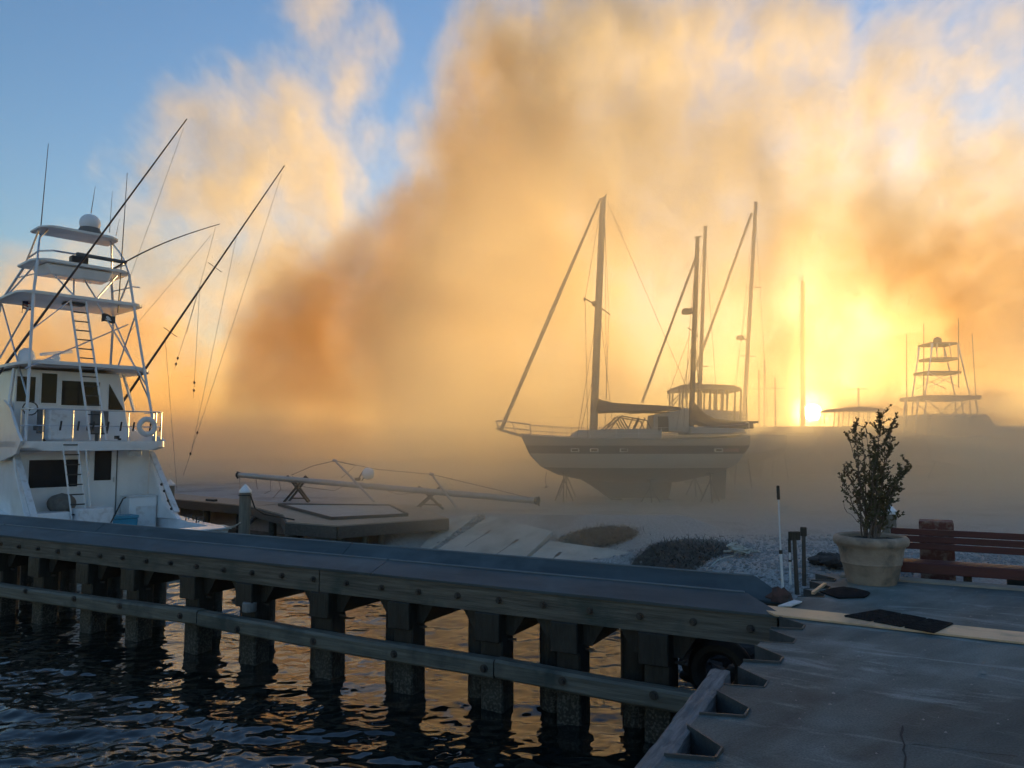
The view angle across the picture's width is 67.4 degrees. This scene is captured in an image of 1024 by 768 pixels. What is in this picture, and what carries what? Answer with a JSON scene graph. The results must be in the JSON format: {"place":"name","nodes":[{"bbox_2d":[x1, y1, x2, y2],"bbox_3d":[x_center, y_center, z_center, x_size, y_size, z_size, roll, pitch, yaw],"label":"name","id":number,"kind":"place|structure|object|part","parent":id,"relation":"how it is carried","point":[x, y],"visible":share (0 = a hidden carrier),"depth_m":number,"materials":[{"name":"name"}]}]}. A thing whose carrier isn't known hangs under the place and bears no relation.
{"place":"outdoors","nodes":[
{"label":"outdoors","id":0,"kind":"place"},
{"bbox_2d":[0,528,695,767],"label":"water","id":1,"kind":"structure","parent":0,"point":[71,696],"depth_m":9.29,"materials":[{"name":"blue liquid"}]},
{"bbox_2d":[0,118,284,531],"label":"sport fishing boat","id":2,"kind":"object","parent":1,"relation":"on","point":[65,428],"visible":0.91,"depth_m":24.29,"materials":[{"name":"white plastic"}]},
{"bbox_3d":[-14.928,0.158,23.590,0.028,0.830,0.560,-4,-6,42],"label":"window","id":3,"kind":"part","parent":2,"relation":"part of","materials":[{"name":"black glass"}]},
{"bbox_2d":[22,301,30,312],"bbox_3d":[-15.759,-2.584,25.016,0.347,0.561,0.060,1,-4,-19],"label":"national flag","id":4,"kind":"object","parent":2,"relation":"attached to","point":[25,304],"visible":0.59,"depth_m":25.00,"materials":[{"name":"fabric"}]},
{"bbox_3d":[-14.504,0.133,24.065,0.028,1.000,0.500,-4,-6,42],"label":"window","id":5,"kind":"part","parent":2,"relation":"part of","materials":[{"name":"black glass"}]},
{"bbox_3d":[-13.895,2.712,23.278,0.028,0.890,1.400,-4,-6,42],"label":"window","id":6,"kind":"part","parent":2,"relation":"part of","materials":[{"name":"black glass"}]},
{"bbox_2d":[47,493,75,511],"bbox_3d":[-13.467,3.576,22.962,0.840,0.630,0.588,0,-4,0],"label":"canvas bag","id":7,"kind":"object","parent":2,"relation":"on","point":[58,502],"visible":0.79,"depth_m":22.75,"materials":[{"name":"beige fabric"}]},
{"bbox_3d":[-13.888,0.308,24.738,0.028,0.840,1.190,-4,-6,42],"label":"window","id":8,"kind":"part","parent":2,"relation":"part of","materials":[{"name":"black glass"}]},
{"bbox_3d":[-12.948,3.191,24.262,0.075,2.260,0.820,-4,-6,42],"label":"cabin door","id":9,"kind":"part","parent":2,"relation":"part of","materials":[{"name":"white plastic"}]},
{"bbox_2d":[101,313,114,323],"bbox_3d":[-13.247,-2.154,25.210,0.402,0.324,0.017,2,-5,-26],"label":"black flag","id":10,"kind":"object","parent":2,"relation":"attached to","point":[109,318],"visible":1,"depth_m":25.21,"materials":[{"name":"fabric"}]},
{"bbox_3d":[-13.151,0.438,25.540,0.020,0.840,0.480,-4,-6,42],"label":"window","id":11,"kind":"part","parent":2,"relation":"part of","materials":[{"name":"black glass"}]},
{"bbox_2d":[110,497,125,522],"bbox_3d":[-11.823,3.921,22.895,0.044,1.080,0.578,-4,-6,42],"label":"boat hook","id":12,"kind":"object","parent":2,"relation":"on","point":[117,509],"visible":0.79,"depth_m":22.93,"materials":[{"name":"plastic"}]},
{"bbox_2d":[113,514,138,524],"bbox_3d":[-11.963,4.363,23.530,0.600,0.675,0.800,-4,-6,42],"label":"cooler","id":13,"kind":"object","parent":2,"relation":"on","point":[130,519],"visible":0.47,"depth_m":23.43,"materials":[{"name":"blue plastic"}]},
{"bbox_2d":[137,417,157,436],"bbox_3d":[-11.626,1.362,24.473,0.143,0.643,0.650,-4,-6,42],"label":"ring buoy","id":14,"kind":"object","parent":2,"relation":"hanging from","point":[142,421],"visible":1,"depth_m":24.41,"materials":[{"name":"white plastic"}]},
{"bbox_2d":[165,479,174,505],"bbox_3d":[-12.164,4.783,27.221,0.358,2.782,0.349,0,-4,0],"label":"mooring pile","id":15,"kind":"object","parent":1,"relation":"in","point":[171,483],"visible":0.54,"depth_m":27.22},
{"bbox_2d":[174,493,303,537],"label":"pier","id":16,"kind":"structure","parent":1,"relation":"in","point":[221,505],"depth_m":28.34,"materials":[{"name":"wood"}]},
{"bbox_2d":[238,484,251,533],"bbox_3d":[-7.410,4.256,21.244,0.347,2.951,0.338,0,-4,0],"label":"mooring pile","id":17,"kind":"object","parent":1,"relation":"in","point":[244,512],"visible":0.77,"depth_m":21.18,"materials":[{"name":"wood"}]},
{"bbox_2d":[0,0,1023,447],"label":"sky","id":18,"kind":"structure","parent":0,"point":[448,164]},
{"bbox_2d":[148,447,1023,670],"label":"ground","id":19,"kind":"structure","parent":0,"point":[814,504],"depth_m":32.37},
{"bbox_2d":[283,475,309,502],"bbox_3d":[-8.379,4.117,30.197,1.094,1.074,0.652,-1,-4,10],"label":"trestle","id":20,"kind":"object","parent":19,"relation":"on","point":[302,493],"visible":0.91,"depth_m":30.00,"materials":[{"name":"wood"}]},
{"bbox_2d":[278,503,448,544],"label":"timber platform","id":21,"kind":"structure","parent":19,"relation":"on","point":[338,522],"depth_m":22.53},
{"bbox_2d":[238,494,294,519],"bbox_3d":[-6.982,3.510,21.786,0.371,0.815,1.669,-4,-6,41],"label":"mooring rope","id":22,"kind":"object","parent":21,"relation":"on","point":[262,512],"visible":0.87,"depth_m":21.54,"materials":[{"name":"black fabric"}]},
{"bbox_2d":[0,514,789,743],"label":"fender wall","id":23,"kind":"structure","parent":19,"relation":"on","point":[663,619],"depth_m":9.98,"materials":[{"name":"wood"}]},
{"bbox_2d":[242,602,256,612],"bbox_3d":[-3.832,3.248,11.217,0.210,0.140,0.210,0,-4,0],"label":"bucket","id":24,"kind":"object","parent":23,"relation":"on","point":[248,607],"visible":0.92,"depth_m":11.13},
{"bbox_2d":[688,639,750,689],"bbox_3d":[2.327,3.191,8.560,0.740,0.740,0.247,-2,-5,28],"label":"tyre fender","id":25,"kind":"object","parent":23,"relation":"hanging from","point":[703,651],"visible":0.52,"depth_m":8.54,"materials":[{"name":"rubber"}]},
{"bbox_2d":[765,586,792,602],"bbox_3d":[2.959,2.302,8.436,0.272,0.155,0.235,3,-5,-33],"label":"rag heap","id":26,"kind":"object","parent":23,"relation":"on","point":[777,594],"visible":0.97,"depth_m":8.38,"materials":[{"name":"brown fabric"}]},
{"bbox_2d":[416,486,443,509],"bbox_3d":[-2.850,4.002,27.096,1.087,0.836,0.652,-1,-4,10],"label":"trestle","id":27,"kind":"object","parent":19,"relation":"on","point":[424,501],"visible":0.75,"depth_m":26.87,"materials":[{"name":"wood"}]},
{"bbox_2d":[235,459,540,507],"bbox_3d":[-5.195,3.559,27.916,14.101,1.640,0.724,-3,-5,31],"label":"stored mast","id":28,"kind":"object","parent":27,"relation":"on","point":[367,473],"visible":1,"depth_m":27.49,"materials":[{"name":"metal"}]},
{"bbox_2d":[420,515,477,548],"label":"ramp slab","id":29,"kind":"structure","parent":19,"relation":"on","point":[457,523],"depth_m":23.05,"materials":[{"name":"concrete"}]},
{"bbox_2d":[438,516,552,556],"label":"ramp slab","id":30,"kind":"structure","parent":19,"relation":"on","point":[493,535],"depth_m":21.39,"materials":[{"name":"concrete"}]},
{"bbox_2d":[435,513,638,551],"bbox_3d":[0.221,4.198,20.542,2.527,0.809,7.550,3,-5,-36],"label":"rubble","id":31,"kind":"object","parent":19,"relation":"on","point":[471,525],"visible":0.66,"depth_m":22.94,"materials":[{"name":"stone"}]},
{"bbox_2d":[554,471,573,501],"bbox_3d":[2.083,4.061,30.451,0.772,1.227,0.725,0,-4,0],"label":"boat stand","id":32,"kind":"object","parent":19,"relation":"on","point":[563,480],"visible":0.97,"depth_m":30.57,"materials":[{"name":"metal"}]},
{"bbox_2d":[558,477,575,496],"bbox_3d":[2.378,4.241,32.945,0.772,1.219,0.725,0,-4,0],"label":"boat stand","id":33,"kind":"object","parent":19,"relation":"on","point":[566,478],"visible":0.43,"depth_m":33.08,"materials":[{"name":"metal"}]},
{"bbox_2d":[531,541,628,560],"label":"ramp slab","id":34,"kind":"structure","parent":19,"relation":"on","point":[558,550],"depth_m":19.21,"materials":[{"name":"concrete"}]},
{"bbox_2d":[553,521,650,547],"bbox_3d":[2.262,4.017,20.194,3.108,0.752,2.273,-3,-5,34],"label":"weed heap","id":35,"kind":"object","parent":19,"relation":"on","point":[601,536],"visible":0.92,"depth_m":20.14,"materials":[{"name":"plant"}]},
{"bbox_2d":[641,478,660,502],"bbox_3d":[5.465,4.172,30.004,0.775,0.930,0.717,0,-4,0],"label":"boat stand","id":36,"kind":"object","parent":19,"relation":"on","point":[651,489],"visible":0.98,"depth_m":30.12,"materials":[{"name":"metal"}]},
{"bbox_2d":[607,532,765,569],"bbox_3d":[3.146,3.709,14.584,3.688,1.847,4.830,0,-4,0],"label":"weed heap","id":37,"kind":"object","parent":19,"relation":"on","point":[689,553],"visible":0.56,"depth_m":14.66,"materials":[{"name":"plant"}]},
{"bbox_2d":[685,478,702,496],"bbox_3d":[7.965,4.296,33.316,0.778,1.157,0.720,0,-4,0],"label":"boat stand","id":38,"kind":"object","parent":19,"relation":"on","point":[695,480],"visible":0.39,"depth_m":33.44,"materials":[{"name":"metal"}]},
{"bbox_2d":[679,659,721,682],"bbox_3d":[2.269,3.441,9.181,0.555,0.354,0.384,0,-4,0],"label":"rock","id":39,"kind":"object","parent":19,"relation":"on","point":[684,676],"visible":0.22,"depth_m":9.14,"materials":[{"name":"grey stone"}]},
{"bbox_2d":[678,650,730,667],"bbox_3d":[2.398,3.385,9.427,0.720,0.383,0.388,0,-4,0],"label":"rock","id":40,"kind":"object","parent":19,"relation":"on","point":[725,661],"visible":0.15,"depth_m":9.29,"materials":[{"name":"grey stone"}]},
{"bbox_2d":[700,472,719,502],"bbox_3d":[7.818,4.060,30.075,0.778,1.164,0.720,0,-4,0],"label":"boat stand","id":41,"kind":"object","parent":19,"relation":"on","point":[710,481],"visible":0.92,"depth_m":30.19,"materials":[{"name":"metal"}]},
{"bbox_2d":[641,226,786,487],"bbox_3d":[9.561,-1.581,41.230,9.500,14.047,3.076,0,-4,0],"label":"sailboat","id":42,"kind":"object","parent":19,"relation":"on","point":[763,447],"visible":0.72,"depth_m":39.91,"materials":[{"name":"grey fabric"}]},
{"bbox_2d":[706,662,730,677],"bbox_3d":[2.342,3.450,9.063,0.460,0.331,0.396,-1,-4,18],"label":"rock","id":43,"kind":"object","parent":19,"relation":"on","point":[711,666],"visible":0.19,"depth_m":9.03,"materials":[{"name":"grey stone"}]},
{"bbox_2d":[681,658,710,672],"bbox_3d":[2.221,3.394,9.166,0.377,0.350,0.362,2,-5,-22],"label":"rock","id":44,"kind":"object","parent":43,"relation":"on","point":[685,667],"visible":0.21,"depth_m":9.11,"materials":[{"name":"grey stone"}]},
{"bbox_2d":[726,663,735,682],"bbox_3d":[2.703,3.429,9.080,0.350,0.352,0.345,2,-5,-30],"label":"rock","id":45,"kind":"object","parent":19,"relation":"on","point":[731,668],"visible":0.12,"depth_m":8.98,"materials":[{"name":"grey stone"}]},
{"bbox_2d":[706,542,760,569],"bbox_3d":[2.675,3.402,13.232,3.126,1.298,1.041,-1,-4,14],"label":"mooring rope","id":46,"kind":"object","parent":19,"relation":"on","point":[740,549],"visible":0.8,"depth_m":13.00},
{"bbox_2d":[684,201,817,479],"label":"sailboat","id":47,"kind":"object","parent":19,"relation":"on","point":[799,444],"visible":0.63,"depth_m":49.06,"materials":[{"name":"grey fabric"}]},
{"bbox_2d":[758,370,759,425],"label":"sailboat","id":48,"kind":"object","parent":19,"relation":"on","point":[758,397],"visible":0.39,"depth_m":72.04,"materials":[{"name":"paint"}]},
{"bbox_2d":[763,364,764,425],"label":"sailboat","id":49,"kind":"object","parent":19,"relation":"on","point":[764,399],"visible":0.16,"depth_m":74.04,"materials":[{"name":"paint"}]},
{"bbox_2d":[765,377,785,425],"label":"sailboat","id":50,"kind":"object","parent":19,"relation":"on","point":[775,388],"visible":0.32,"depth_m":76.11,"materials":[{"name":"paint"}]},
{"bbox_2d":[800,281,804,425],"bbox_3d":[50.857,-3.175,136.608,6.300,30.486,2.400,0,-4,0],"label":"sailboat","id":51,"kind":"object","parent":19,"relation":"on","point":[802,364],"visible":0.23,"depth_m":136.44,"materials":[{"name":"paint"}]},
{"bbox_2d":[808,556,820,563],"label":"rock","id":52,"kind":"object","parent":19,"relation":"on","point":[814,559],"visible":0.7,"depth_m":11.43,"materials":[{"name":"grey stone"}]},
{"bbox_2d":[611,534,1023,598],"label":"gravel","id":53,"kind":"structure","parent":19,"relation":"on","point":[810,548],"depth_m":12.90,"materials":[{"name":"grey gravel"}]},
{"bbox_2d":[831,556,842,568],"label":"rock","id":54,"kind":"object","parent":19,"relation":"on","point":[838,565],"visible":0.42,"depth_m":11.10,"materials":[{"name":"grey stone"}]},
{"bbox_2d":[817,554,840,566],"bbox_3d":[4.585,2.540,11.078,0.321,0.184,0.226,0,-4,0],"label":"rock","id":55,"kind":"object","parent":54,"relation":"on","point":[829,560],"visible":1,"depth_m":11.02,"materials":[{"name":"grey stone"}]},
{"bbox_2d":[659,573,1023,767],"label":"dock","id":56,"kind":"object","parent":19,"relation":"on","point":[866,715],"visible":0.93,"depth_m":5.33,"materials":[{"name":"concrete"}]},
{"bbox_2d":[635,668,730,767],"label":"timber beam","id":57,"kind":"structure","parent":56,"relation":"attached to","point":[674,737],"depth_m":4.83,"materials":[{"name":"grey wood"}]},
{"bbox_2d":[664,573,835,760],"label":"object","id":58,"kind":"structure","parent":56,"relation":"on","point":[704,747],"depth_m":5.56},
{"bbox_2d":[776,486,783,588],"bbox_3d":[3.071,1.780,8.793,0.055,1.223,0.042,0,-4,0],"label":"boat pole","id":59,"kind":"object","parent":56,"relation":"on","point":[780,550],"visible":0.93,"depth_m":8.78,"materials":[{"name":"plastic"}]},
{"bbox_2d":[788,540,791,584],"bbox_3d":[3.284,2.095,9.070,0.040,0.538,0.042,0,-4,0],"label":"boat pole","id":60,"kind":"object","parent":56,"relation":"on","point":[790,561],"visible":1,"depth_m":9.06,"materials":[{"name":"plastic"}]},
{"bbox_2d":[778,600,801,606],"bbox_3d":[2.954,2.326,8.132,0.388,0.022,0.092,4,-6,-43],"label":"folded paper","id":61,"kind":"object","parent":56,"relation":"on","point":[791,603],"visible":1,"depth_m":8.12,"materials":[{"name":"white paper"}]},
{"bbox_2d":[788,531,800,594],"bbox_3d":[3.323,2.101,9.019,0.135,0.730,0.052,0,-4,0],"label":"push broom","id":62,"kind":"object","parent":56,"relation":"on","point":[794,536],"visible":1,"depth_m":9.01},
{"bbox_2d":[800,527,806,585],"bbox_3d":[3.600,2.125,9.466,0.075,0.718,0.053,-2,-5,29],"label":"push broom","id":63,"kind":"object","parent":56,"relation":"on","point":[803,532],"visible":1,"depth_m":9.45,"materials":[{"name":"brown wood"}]},
{"bbox_2d":[811,582,825,594],"bbox_3d":[3.613,2.404,9.038,0.035,0.030,0.677,-3,-5,33],"label":"wood stick","id":64,"kind":"object","parent":56,"relation":"on","point":[818,588],"visible":1,"depth_m":8.98,"materials":[{"name":"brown wood"}]},
{"bbox_2d":[820,586,869,598],"bbox_3d":[3.800,2.370,8.755,0.589,0.057,0.483,3,-5,-36],"label":"doormat","id":65,"kind":"object","parent":56,"relation":"on","point":[842,592],"visible":1,"depth_m":8.70,"materials":[{"name":"black rubber"}]},
{"bbox_2d":[833,531,909,586],"bbox_3d":[4.458,2.168,9.534,0.874,0.580,0.874,0,-4,0],"label":"planter","id":66,"kind":"object","parent":56,"relation":"on","point":[867,561],"visible":0.97,"depth_m":9.25,"materials":[{"name":"stone"}]},
{"bbox_2d":[837,404,912,538],"bbox_3d":[4.547,1.095,9.612,0.955,1.701,0.584,0,-4,0],"label":"shrub","id":67,"kind":"object","parent":66,"relation":"on","point":[875,505],"visible":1,"depth_m":9.56,"materials":[{"name":"green plant"}]},
{"bbox_2d":[766,605,1023,643],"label":"plywood strip","id":68,"kind":"object","parent":56,"relation":"on","point":[1007,636],"visible":0.67,"depth_m":7.15,"materials":[{"name":"beige wood"}]},
{"bbox_2d":[844,609,952,632],"bbox_3d":[3.740,2.268,7.392,0.548,0.014,0.840,3,-5,-38],"label":"rubber mat","id":69,"kind":"object","parent":68,"relation":"on","point":[908,621],"visible":1,"depth_m":7.34,"materials":[{"name":"black rubber"}]},
{"bbox_2d":[781,583,1017,753],"bbox_3d":[5.455,2.135,5.327,6.380,0.022,6.797,-2,-5,28],"label":"grit","id":70,"kind":"object","parent":56,"relation":"on","point":[983,672],"visible":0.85,"depth_m":5.78,"materials":[{"name":"gravel"}]},
{"bbox_2d":[900,725,906,767],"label":"crack","id":71,"kind":"object","parent":56,"relation":"on","point":[903,749],"visible":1,"depth_m":4.38,"materials":[{"name":"grey concrete"}]},
{"bbox_2d":[840,572,1023,590],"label":"kerb","id":72,"kind":"structure","parent":56,"relation":"on","point":[964,584],"depth_m":9.29,"materials":[{"name":"concrete"}]},
{"bbox_2d":[813,407,886,475],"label":"boat","id":73,"kind":"object","parent":19,"relation":"on","point":[834,445],"visible":0.82,"depth_m":52.01,"materials":[{"name":"grey fabric"}]},
{"bbox_2d":[857,387,859,424],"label":"sailboat","id":74,"kind":"object","parent":19,"relation":"on","point":[858,400],"visible":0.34,"depth_m":72.02,"materials":[{"name":"paint"}]},
{"bbox_2d":[747,426,1023,474],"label":"boat shed","id":75,"kind":"object","parent":19,"relation":"on","point":[808,463],"visible":0.13,"depth_m":54.39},
{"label":"door","id":76,"kind":"part","parent":75,"relation":"part of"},
{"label":"door","id":77,"kind":"part","parent":75,"relation":"part of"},
{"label":"door","id":78,"kind":"part","parent":75,"relation":"part of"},
{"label":"door","id":79,"kind":"part","parent":75,"relation":"part of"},
{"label":"door","id":80,"kind":"part","parent":75,"relation":"part of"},
{"bbox_2d":[881,507,896,532],"bbox_3d":[5.834,2.395,11.855,0.224,1.074,0.218,0,-4,0],"label":"mooring pile","id":81,"kind":"object","parent":19,"relation":"on","point":[890,516],"visible":0.27,"depth_m":11.79,"materials":[{"name":"grey wood"}]},
{"bbox_2d":[919,519,955,580],"bbox_3d":[5.875,2.390,10.608,0.420,1.000,0.360,-2,-5,28],"label":"bench","id":82,"kind":"object","parent":19,"relation":"on","point":[935,524],"visible":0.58,"depth_m":10.47,"materials":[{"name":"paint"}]},
{"bbox_2d":[886,319,1011,478],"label":"tower boat","id":83,"kind":"object","parent":19,"relation":"on","point":[963,440],"visible":0.98,"depth_m":48.37,"materials":[{"name":"metal"}]},
{"bbox_2d":[889,526,1023,581],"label":"bench","id":84,"kind":"object","parent":19,"relation":"on","point":[967,571],"visible":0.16,"depth_m":9.76,"materials":[{"name":"paint"}]},
{"bbox_2d":[1007,580,1023,585],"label":"timber baulk","id":85,"kind":"object","parent":19,"relation":"on","point":[1015,582],"visible":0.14,"depth_m":9.70,"materials":[{"name":"blue paint"}]},
{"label":"rock","id":86,"kind":"object","parent":19,"relation":"on","visible":0},
{"bbox_2d":[738,643,754,658],"bbox_3d":[2.930,3.384,9.674,0.518,0.479,0.626,0,-4,0],"label":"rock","id":87,"kind":"object","parent":86,"relation":"on","point":[749,649],"visible":0.05,"depth_m":9.43,"materials":[{"name":"grey stone"}]},
{"bbox_3d":[6.230,4.742,31.736,0.450,0.080,1.000,0,-4,0],"label":"keel block","id":88,"kind":"object","parent":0,"visible":0},
{"bbox_2d":[495,194,757,498],"bbox_3d":[4.773,-1.596,32.206,10.942,13.036,3.200,0,-4,0],"label":"ketch","id":89,"kind":"object","parent":88,"relation":"on","point":[617,463],"visible":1,"depth_m":31.15,"materials":[{"name":"white plastic"}]}
]}

